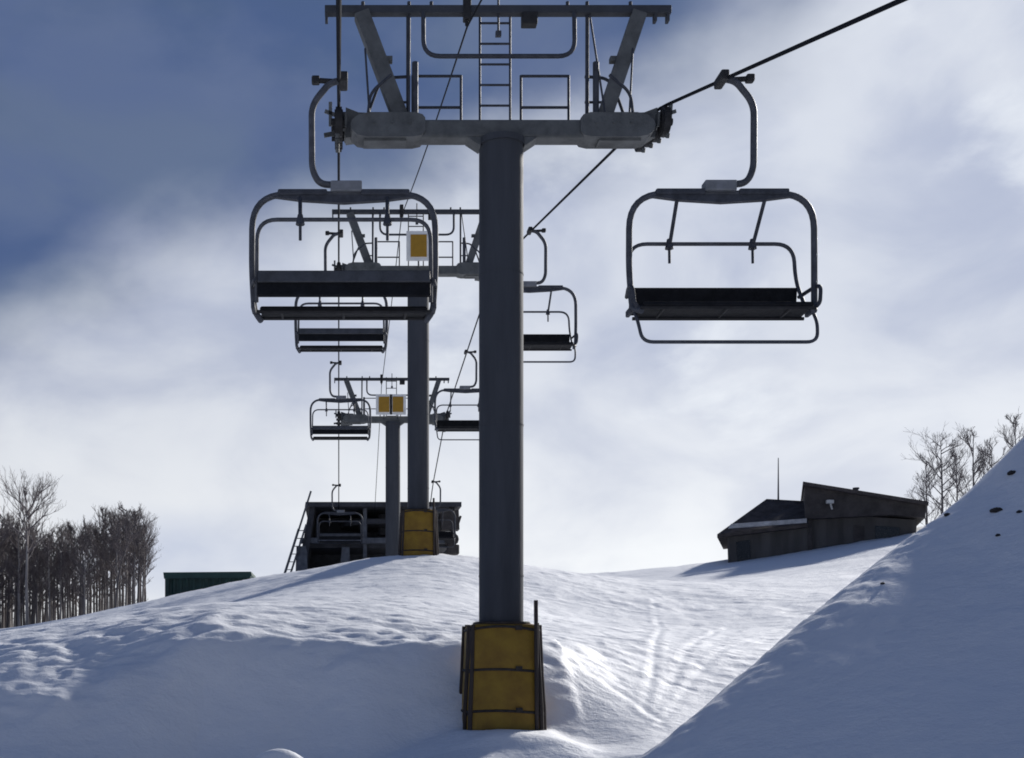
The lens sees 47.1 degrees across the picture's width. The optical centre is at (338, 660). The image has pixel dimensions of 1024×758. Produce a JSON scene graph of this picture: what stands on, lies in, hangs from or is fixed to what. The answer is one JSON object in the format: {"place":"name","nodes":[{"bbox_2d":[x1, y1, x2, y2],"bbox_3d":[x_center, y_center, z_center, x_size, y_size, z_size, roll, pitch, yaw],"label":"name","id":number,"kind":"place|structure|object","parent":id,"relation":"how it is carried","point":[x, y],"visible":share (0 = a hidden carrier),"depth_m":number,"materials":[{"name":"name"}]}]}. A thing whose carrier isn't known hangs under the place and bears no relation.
{"place":"outdoors","nodes":[
{"label":"outdoors","id":0,"kind":"place"},
{"bbox_2d":[0,438,1023,757],"bbox_3d":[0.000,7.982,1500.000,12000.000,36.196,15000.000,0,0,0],"label":"snow ground","id":1,"kind":"structure","parent":0,"point":[834,652],"depth_m":16.72,"materials":[{"name":"white snow"}]},
{"bbox_2d":[0,538,16,628],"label":"bare tree","id":2,"kind":"object","parent":1,"relation":"on","point":[11,574],"visible":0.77,"depth_m":60.38,"materials":[{"name":"brown plant"}]},
{"bbox_2d":[3,559,14,627],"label":"bare tree","id":3,"kind":"object","parent":1,"relation":"on","point":[5,610],"visible":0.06,"depth_m":69.70,"materials":[{"name":"brown plant"}]},
{"bbox_2d":[0,511,18,628],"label":"bare tree","id":4,"kind":"object","parent":1,"relation":"on","point":[2,608],"visible":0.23,"depth_m":69.08,"materials":[{"name":"brown plant"}]},
{"bbox_2d":[0,519,18,583],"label":"bare tree","id":5,"kind":"object","parent":1,"relation":"on","point":[3,567],"visible":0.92,"depth_m":58.76,"materials":[{"name":"brown plant"}]},
{"bbox_2d":[0,532,24,627],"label":"bare tree","id":6,"kind":"object","parent":1,"relation":"on","point":[7,616],"visible":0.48,"depth_m":61.56,"materials":[{"name":"brown plant"}]},
{"bbox_2d":[0,523,24,612],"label":"bare tree","id":7,"kind":"object","parent":1,"relation":"on","point":[2,528],"visible":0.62,"depth_m":60.52,"materials":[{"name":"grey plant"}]},
{"bbox_2d":[1,520,24,627],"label":"bare tree","id":8,"kind":"object","parent":1,"relation":"on","point":[10,619],"visible":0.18,"depth_m":68.07,"materials":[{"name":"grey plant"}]},
{"bbox_2d":[1,532,31,626],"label":"bare tree","id":9,"kind":"object","parent":1,"relation":"on","point":[14,622],"visible":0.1,"depth_m":66.16,"materials":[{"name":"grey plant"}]},
{"bbox_2d":[4,527,33,624],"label":"bare tree","id":10,"kind":"object","parent":1,"relation":"on","point":[21,592],"visible":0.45,"depth_m":61.24,"materials":[{"name":"brown plant"}]},
{"bbox_2d":[4,513,35,626],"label":"bare tree","id":11,"kind":"object","parent":1,"relation":"on","point":[9,520],"visible":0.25,"depth_m":62.27,"materials":[{"name":"brown plant"}]},
{"bbox_2d":[3,513,38,626],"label":"bare tree","id":12,"kind":"object","parent":1,"relation":"on","point":[12,610],"visible":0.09,"depth_m":68.98,"materials":[{"name":"brown plant"}]},
{"bbox_2d":[9,533,32,625],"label":"bare tree","id":13,"kind":"object","parent":1,"relation":"on","point":[20,585],"visible":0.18,"depth_m":62.97,"materials":[{"name":"brown plant"}]},
{"bbox_2d":[0,515,42,626],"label":"bare tree","id":14,"kind":"object","parent":1,"relation":"on","point":[22,556],"visible":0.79,"depth_m":58.96,"materials":[{"name":"brown plant"}]},
{"bbox_2d":[6,522,49,606],"bbox_3d":[-16.953,-4.516,62.652,2.527,6.025,2.091,0,0,33],"label":"bare tree","id":15,"kind":"object","parent":1,"relation":"on","point":[30,574],"visible":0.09,"depth_m":62.79,"materials":[{"name":"brown plant"}]},
{"bbox_2d":[14,541,44,624],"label":"bare tree","id":16,"kind":"object","parent":1,"relation":"on","point":[31,601],"visible":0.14,"depth_m":63.48,"materials":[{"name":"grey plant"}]},
{"bbox_2d":[6,522,58,623],"bbox_3d":[-16.534,-4.615,62.656,2.924,6.073,2.075,0,0,-40],"label":"bare tree","id":17,"kind":"object","parent":1,"relation":"on","point":[32,607],"visible":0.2,"depth_m":62.44,"materials":[{"name":"brown plant"}]},
{"bbox_2d":[0,467,66,624],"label":"bare tree","id":18,"kind":"object","parent":1,"relation":"on","point":[27,514],"visible":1,"depth_m":55.90,"materials":[{"name":"brown plant"}]},
{"bbox_2d":[23,550,46,623],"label":"bare tree","id":19,"kind":"object","parent":1,"relation":"on","point":[33,583],"visible":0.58,"depth_m":60.01,"materials":[{"name":"brown plant"}]},
{"bbox_2d":[23,526,47,622],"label":"bare tree","id":20,"kind":"object","parent":1,"relation":"on","point":[36,577],"visible":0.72,"depth_m":59.56,"materials":[{"name":"brown plant"}]},
{"bbox_2d":[28,547,55,622],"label":"bare tree","id":21,"kind":"object","parent":1,"relation":"on","point":[41,605],"visible":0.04,"depth_m":65.34,"materials":[{"name":"brown plant"}]},
{"bbox_2d":[23,530,62,620],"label":"bare tree","id":22,"kind":"object","parent":1,"relation":"on","point":[55,585],"visible":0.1,"depth_m":68.68,"materials":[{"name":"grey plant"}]},
{"bbox_2d":[31,548,56,622],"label":"bare tree","id":23,"kind":"object","parent":1,"relation":"on","point":[41,592],"visible":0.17,"depth_m":63.50,"materials":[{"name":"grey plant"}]},
{"bbox_2d":[30,538,59,620],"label":"bare tree","id":24,"kind":"object","parent":1,"relation":"on","point":[48,546],"visible":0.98,"depth_m":59.30,"materials":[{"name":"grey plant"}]},
{"bbox_2d":[35,551,55,621],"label":"bare tree","id":25,"kind":"object","parent":1,"relation":"on","point":[43,601],"visible":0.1,"depth_m":67.97,"materials":[{"name":"brown plant"}]},
{"bbox_2d":[31,533,60,621],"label":"bare tree","id":26,"kind":"object","parent":1,"relation":"on","point":[46,606],"visible":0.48,"depth_m":60.62,"materials":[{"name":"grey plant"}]},
{"bbox_2d":[38,532,56,621],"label":"bare tree","id":27,"kind":"object","parent":1,"relation":"on","point":[44,585],"visible":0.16,"depth_m":67.96,"materials":[{"name":"brown plant"}]},
{"bbox_2d":[39,525,72,619],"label":"bare tree","id":28,"kind":"object","parent":1,"relation":"on","point":[57,533],"visible":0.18,"depth_m":64.59,"materials":[{"name":"brown plant"}]},
{"bbox_2d":[40,546,74,619],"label":"bare tree","id":29,"kind":"object","parent":1,"relation":"on","point":[53,582],"visible":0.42,"depth_m":60.59,"materials":[{"name":"brown plant"}]},
{"bbox_2d":[50,542,74,619],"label":"bare tree","id":30,"kind":"object","parent":1,"relation":"on","point":[62,570],"visible":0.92,"depth_m":59.30,"materials":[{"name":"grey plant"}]},
{"bbox_2d":[43,523,84,618],"bbox_3d":[-14.310,-4.453,59.336,1.879,5.415,2.272,0,0,-30],"label":"bare tree","id":31,"kind":"object","parent":1,"relation":"on","point":[63,539],"visible":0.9,"depth_m":59.40,"materials":[{"name":"brown plant"}]},
{"bbox_2d":[52,539,77,617],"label":"bare tree","id":32,"kind":"object","parent":1,"relation":"on","point":[65,592],"visible":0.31,"depth_m":63.20,"materials":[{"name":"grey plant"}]},
{"bbox_2d":[50,523,81,617],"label":"bare tree","id":33,"kind":"object","parent":1,"relation":"on","point":[70,611],"visible":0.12,"depth_m":66.24,"materials":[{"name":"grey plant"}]},
{"bbox_2d":[54,529,80,617],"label":"bare tree","id":34,"kind":"object","parent":1,"relation":"on","point":[67,608],"visible":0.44,"depth_m":62.95,"materials":[{"name":"brown plant"}]},
{"bbox_2d":[53,519,89,616],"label":"bare tree","id":35,"kind":"object","parent":1,"relation":"on","point":[74,586],"visible":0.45,"depth_m":64.28,"materials":[{"name":"brown plant"}]},
{"bbox_2d":[55,525,95,616],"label":"bare tree","id":36,"kind":"object","parent":1,"relation":"on","point":[75,602],"visible":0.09,"depth_m":68.02,"materials":[{"name":"brown plant"}]},
{"bbox_2d":[62,524,95,614],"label":"bare tree","id":37,"kind":"object","parent":1,"relation":"on","point":[80,535],"visible":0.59,"depth_m":59.56,"materials":[{"name":"brown plant"}]},
{"bbox_2d":[62,528,102,614],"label":"bare tree","id":38,"kind":"object","parent":1,"relation":"on","point":[83,571],"visible":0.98,"depth_m":58.29,"materials":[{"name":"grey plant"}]},
{"bbox_2d":[70,544,95,615],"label":"bare tree","id":39,"kind":"object","parent":1,"relation":"on","point":[78,604],"visible":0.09,"depth_m":69.19,"materials":[{"name":"brown plant"}]},
{"bbox_2d":[64,523,108,614],"bbox_3d":[-12.841,-4.435,58.196,2.173,5.181,1.798,0,0,16],"label":"bare tree","id":40,"kind":"object","parent":1,"relation":"on","point":[93,553],"visible":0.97,"depth_m":58.27,"materials":[{"name":"brown plant"}]},
{"bbox_2d":[64,524,110,613],"bbox_3d":[-13.802,-4.715,63.342,2.344,5.512,2.358,0,0,28],"label":"bare tree","id":41,"kind":"object","parent":1,"relation":"on","point":[88,600],"visible":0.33,"depth_m":63.35,"materials":[{"name":"brown plant"}]},
{"bbox_2d":[71,514,104,613],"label":"bare tree","id":42,"kind":"object","parent":1,"relation":"on","point":[90,606],"visible":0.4,"depth_m":64.93,"materials":[{"name":"brown plant"}]},
{"bbox_2d":[83,535,105,612],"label":"bare tree","id":43,"kind":"object","parent":1,"relation":"on","point":[94,603],"visible":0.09,"depth_m":66.50,"materials":[{"name":"brown plant"}]},
{"bbox_2d":[84,525,110,611],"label":"bare tree","id":44,"kind":"object","parent":1,"relation":"on","point":[100,596],"visible":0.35,"depth_m":64.85,"materials":[{"name":"brown plant"}]},
{"bbox_2d":[91,524,108,611],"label":"bare tree","id":45,"kind":"object","parent":1,"relation":"on","point":[97,574],"visible":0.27,"depth_m":65.75,"materials":[{"name":"brown plant"}]},
{"bbox_2d":[83,504,123,610],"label":"bare tree","id":46,"kind":"object","parent":1,"relation":"on","point":[102,600],"visible":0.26,"depth_m":65.82,"materials":[{"name":"brown plant"}]},
{"bbox_2d":[88,528,121,609],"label":"bare tree","id":47,"kind":"object","parent":1,"relation":"on","point":[103,576],"visible":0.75,"depth_m":61.72,"materials":[{"name":"brown plant"}]},
{"bbox_2d":[88,508,122,609],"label":"bare tree","id":48,"kind":"object","parent":1,"relation":"on","point":[107,574],"visible":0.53,"depth_m":63.69,"materials":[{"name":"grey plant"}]},
{"bbox_2d":[90,508,129,608],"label":"bare tree","id":49,"kind":"object","parent":1,"relation":"on","point":[111,547],"visible":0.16,"depth_m":67.31,"materials":[{"name":"brown plant"}]},
{"bbox_2d":[96,514,124,607],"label":"bare tree","id":50,"kind":"object","parent":1,"relation":"on","point":[110,559],"visible":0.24,"depth_m":63.97,"materials":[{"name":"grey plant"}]},
{"bbox_2d":[95,515,129,606],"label":"bare tree","id":51,"kind":"object","parent":1,"relation":"on","point":[115,541],"visible":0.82,"depth_m":59.21,"materials":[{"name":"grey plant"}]},
{"bbox_2d":[100,525,124,608],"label":"bare tree","id":52,"kind":"object","parent":1,"relation":"on","point":[112,571],"visible":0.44,"depth_m":61.50,"materials":[{"name":"brown plant"}]},
{"bbox_2d":[94,515,133,606],"bbox_3d":[-12.054,-5.034,62.602,2.454,5.675,1.485,0,0,-13],"label":"bare tree","id":53,"kind":"object","parent":1,"relation":"on","point":[118,563],"visible":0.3,"depth_m":62.53,"materials":[{"name":"brown plant"}]},
{"bbox_2d":[106,505,141,605],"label":"bare tree","id":54,"kind":"object","parent":1,"relation":"on","point":[122,589],"visible":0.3,"depth_m":63.88,"materials":[{"name":"grey plant"}]},
{"bbox_2d":[110,505,145,607],"bbox_3d":[-10.352,-4.944,56.944,1.309,5.910,1.860,0,0,43],"label":"bare tree","id":55,"kind":"object","parent":1,"relation":"on","point":[119,550],"visible":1,"depth_m":56.93,"materials":[{"name":"brown plant"}]},
{"bbox_2d":[107,501,148,604],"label":"bare tree","id":56,"kind":"object","parent":1,"relation":"on","point":[131,548],"visible":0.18,"depth_m":69.38,"materials":[{"name":"grey plant"}]},
{"bbox_2d":[110,525,147,604],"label":"bare tree","id":57,"kind":"object","parent":1,"relation":"on","point":[129,581],"visible":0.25,"depth_m":61.63,"materials":[{"name":"grey plant"}]},
{"bbox_2d":[113,512,146,605],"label":"bare tree","id":58,"kind":"object","parent":1,"relation":"on","point":[126,572],"visible":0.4,"depth_m":60.58,"materials":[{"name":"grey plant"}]},
{"bbox_2d":[113,526,150,603],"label":"bare tree","id":59,"kind":"object","parent":1,"relation":"on","point":[133,592],"visible":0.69,"depth_m":59.08,"materials":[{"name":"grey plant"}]},
{"bbox_2d":[116,504,157,603],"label":"bare tree","id":60,"kind":"object","parent":1,"relation":"on","point":[144,546],"visible":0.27,"depth_m":65.85,"materials":[{"name":"grey plant"}]},
{"bbox_2d":[122,509,155,602],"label":"bare tree","id":61,"kind":"object","parent":1,"relation":"on","point":[138,560],"visible":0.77,"depth_m":59.10,"materials":[{"name":"grey plant"}]},
{"bbox_2d":[135,520,157,601],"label":"bare tree","id":62,"kind":"object","parent":1,"relation":"on","point":[147,533],"visible":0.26,"depth_m":69.19,"materials":[{"name":"grey plant"}]},
{"bbox_2d":[135,527,157,601],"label":"bare tree","id":63,"kind":"object","parent":1,"relation":"on","point":[150,553],"visible":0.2,"depth_m":67.80,"materials":[{"name":"grey plant"}]},
{"bbox_2d":[131,523,162,601],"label":"bare tree","id":64,"kind":"object","parent":1,"relation":"on","point":[144,582],"visible":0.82,"depth_m":59.71,"materials":[{"name":"brown plant"}]},
{"bbox_2d":[163,572,255,596],"bbox_3d":[-5.058,-2.373,45.630,3.412,2.077,2.500,0,0,0],"label":"storage container","id":65,"kind":"object","parent":1,"relation":"on","point":[178,582],"visible":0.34,"depth_m":44.50,"materials":[{"name":"green metal"}]},
{"bbox_2d":[284,491,461,572],"bbox_3d":[1.657,-5.986,61.753,9.309,5.286,6.293,0,0,0],"label":"lift terminal","id":66,"kind":"object","parent":1,"relation":"on","point":[311,552],"visible":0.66,"depth_m":59.50,"materials":[{"name":"metal"}]},
{"bbox_2d":[334,374,451,555],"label":"lift tower","id":67,"kind":"structure","parent":1,"relation":"on","point":[392,424],"depth_m":49.30,"materials":[{"name":"metal"}]},
{"bbox_2d":[376,394,391,418],"bbox_3d":[1.935,-10.827,49.232,0.699,1.066,0.100,0,0,0],"label":"tower sign","id":68,"kind":"object","parent":67,"relation":"attached to","point":[383,404],"visible":1,"depth_m":49.20,"materials":[{"name":"yellow metal"}]},
{"bbox_2d":[392,394,405,418],"bbox_3d":[2.526,-10.827,49.232,0.699,1.066,0.100,0,0,0],"label":"tower sign","id":69,"kind":"object","parent":67,"relation":"attached to","point":[398,404],"visible":1,"depth_m":49.18,"materials":[{"name":"yellow metal"}]},
{"bbox_2d":[332,203,478,508],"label":"lift tower","id":70,"kind":"structure","parent":1,"relation":"on","point":[418,412],"depth_m":33.50,"materials":[{"name":"metal"}]},
{"bbox_2d":[406,231,428,267],"bbox_3d":[2.316,-11.918,33.432,0.708,1.056,0.100,0,0,0],"label":"tower sign","id":71,"kind":"object","parent":70,"relation":"attached to","point":[417,245],"visible":0.83,"depth_m":33.38,"materials":[{"name":"yellow metal"}]},
{"bbox_2d":[398,498,438,555],"bbox_3d":[2.325,-3.575,33.694,1.190,2.191,1.045,0,0,0],"label":"crash pad","id":72,"kind":"object","parent":70,"relation":"attached to","point":[418,531],"visible":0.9,"depth_m":33.23,"materials":[{"name":"yellow fabric"}]},
{"bbox_2d":[324,0,676,621],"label":"lift tower","id":73,"kind":"structure","parent":1,"relation":"on","point":[500,147],"depth_m":16.33,"materials":[{"name":"metal"}]},
{"bbox_2d":[336,0,341,517],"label":"haul rope","id":74,"kind":"object","parent":73,"relation":"attached to","point":[338,24],"visible":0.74,"depth_m":14.47,"materials":[{"name":"metal"}]},
{"bbox_2d":[317,484,362,543],"bbox_3d":[0.060,-7.242,56.907,2.303,2.935,0.725,0,0,0],"label":"lift chair","id":75,"kind":"object","parent":74,"relation":"hanging from","point":[339,536],"visible":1,"depth_m":56.64,"materials":[{"name":"metal"}]},
{"bbox_2d":[310,360,370,440],"bbox_3d":[0.060,-9.682,42.907,2.303,2.935,0.725,0,0,0],"label":"lift chair","id":76,"kind":"object","parent":74,"relation":"hanging from","point":[340,429],"visible":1,"depth_m":42.85,"materials":[{"name":"metal"}]},
{"bbox_2d":[294,229,387,352],"bbox_3d":[0.060,-9.028,28.107,2.303,2.935,0.725,0,0,0],"label":"lift chair","id":77,"kind":"object","parent":74,"relation":"hanging from","point":[341,334],"visible":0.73,"depth_m":27.84,"materials":[{"name":"metal"}]},
{"bbox_2d":[249,71,438,322],"bbox_3d":[0.060,-5.622,13.907,2.303,2.935,0.725,0,0,0],"label":"lift chair","id":78,"kind":"object","parent":74,"relation":"hanging from","point":[344,283],"visible":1,"depth_m":13.85,"materials":[{"name":"black metal"}]},
{"bbox_2d":[374,0,481,515],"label":"communication cable","id":79,"kind":"object","parent":73,"relation":"attached to","point":[479,3],"visible":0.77,"depth_m":24.45,"materials":[{"name":"metal"}]},
{"bbox_2d":[459,600,546,729],"bbox_3d":[2.325,0.293,16.494,1.203,2.251,1.022,0,0,0],"label":"crash pad","id":80,"kind":"object","parent":73,"relation":"attached to","point":[501,685],"visible":0.94,"depth_m":16.04,"materials":[{"name":"yellow fabric"}]},
{"bbox_2d":[430,0,907,505],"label":"haul rope","id":81,"kind":"object","parent":73,"relation":"attached to","point":[891,4],"visible":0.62,"depth_m":12.86,"materials":[{"name":"metal"}]},
{"bbox_2d":[429,480,455,546],"bbox_3d":[4.605,-7.164,56.668,2.303,3.314,0.774,0,0,0],"label":"lift chair","id":82,"kind":"object","parent":81,"relation":"hanging from","point":[446,535],"visible":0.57,"depth_m":56.58,"materials":[{"name":"metal"}]},
{"bbox_2d":[434,350,478,439],"bbox_3d":[4.605,-9.574,41.868,2.303,3.314,0.774,0,0,0],"label":"lift chair","id":83,"kind":"object","parent":81,"relation":"hanging from","point":[456,425],"visible":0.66,"depth_m":41.77,"materials":[{"name":"metal"}]},
{"bbox_2d":[523,227,577,362],"bbox_3d":[4.605,-8.755,27.868,2.303,3.314,0.774,0,0,0],"label":"lift chair","id":84,"kind":"object","parent":81,"relation":"hanging from","point":[546,342],"visible":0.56,"depth_m":27.77,"materials":[{"name":"metal"}]},
{"bbox_2d":[625,69,822,343],"bbox_3d":[4.605,-5.382,13.928,2.303,3.314,0.774,0,0,0],"label":"lift chair","id":85,"kind":"object","parent":81,"relation":"hanging from","point":[714,304],"visible":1,"depth_m":13.83,"materials":[{"name":"black metal"}]},
{"bbox_2d":[717,458,928,562],"bbox_3d":[21.749,-6.101,52.357,8.383,6.392,6.200,0,0,21],"label":"patrol hut","id":86,"kind":"object","parent":1,"relation":"on","point":[817,516],"visible":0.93,"depth_m":49.99,"materials":[{"name":"brown wood"}]},
{"bbox_2d":[736,540,750,560],"bbox_3d":[17.966,-4.865,51.174,0.610,0.935,0.080,0,0,21],"label":"window","id":87,"kind":"structure","parent":86,"relation":"in","point":[743,547],"depth_m":51.14,"materials":[{"name":"black glass"}]},
{"bbox_2d":[854,525,863,542],"bbox_3d":[22.431,-5.322,49.674,0.420,1.022,0.060,0,0,21],"label":"door","id":88,"kind":"structure","parent":86,"relation":"in","point":[858,529],"depth_m":49.65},
{"bbox_2d":[875,526,899,538],"bbox_3d":[23.459,-5.485,49.280,0.946,0.560,0.060,0,0,21],"label":"window","id":89,"kind":"structure","parent":86,"relation":"in","point":[880,531],"depth_m":49.26,"materials":[{"name":"black glass"}]},
{"bbox_2d":[904,453,953,525],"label":"bare tree","id":90,"kind":"object","parent":1,"relation":"on","point":[926,496],"visible":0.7,"depth_m":69.98,"materials":[{"name":"grey plant"}]},
{"bbox_2d":[903,422,979,515],"bbox_3d":[32.182,-9.861,62.515,3.846,5.803,4.145,0,0,-17],"label":"bare tree","id":91,"kind":"object","parent":1,"relation":"on","point":[928,479],"visible":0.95,"depth_m":62.01,"materials":[{"name":"grey plant"}]},
{"bbox_2d":[930,447,976,505],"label":"bare tree","id":92,"kind":"object","parent":1,"relation":"on","point":[957,492],"visible":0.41,"depth_m":72.02,"materials":[{"name":"grey plant"}]},
{"bbox_2d":[945,422,997,497],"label":"bare tree","id":93,"kind":"object","parent":1,"relation":"on","point":[980,459],"visible":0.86,"depth_m":65.98,"materials":[{"name":"grey plant"}]},
{"bbox_2d":[975,438,1009,474],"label":"bare tree","id":94,"kind":"object","parent":1,"relation":"on","point":[991,458],"visible":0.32,"depth_m":67.94,"materials":[{"name":"grey plant"}]},
{"bbox_2d":[989,507,1002,512],"bbox_3d":[9.446,-2.151,16.565,0.171,0.101,0.113,0,0,0],"label":"earth clod","id":95,"kind":"object","parent":1,"relation":"on","point":[995,510],"visible":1,"depth_m":16.53,"materials":[{"name":"brown soil"}]},
{"bbox_2d":[997,406,1023,448],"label":"bare tree","id":96,"kind":"object","parent":1,"relation":"on","point":[1015,422],"visible":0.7,"depth_m":59.95,"materials":[{"name":"grey plant"}]},
{"bbox_2d":[1007,470,1015,474],"bbox_3d":[10.043,-2.794,17.193,0.127,0.090,0.115,0,0,32],"label":"earth clod","id":97,"kind":"object","parent":1,"relation":"on","point":[1010,472],"visible":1,"depth_m":17.17,"materials":[{"name":"brown soil"}]},
{"bbox_2d":[0,0,1023,625],"label":"sky","id":98,"kind":"structure","parent":0,"point":[141,140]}
]}

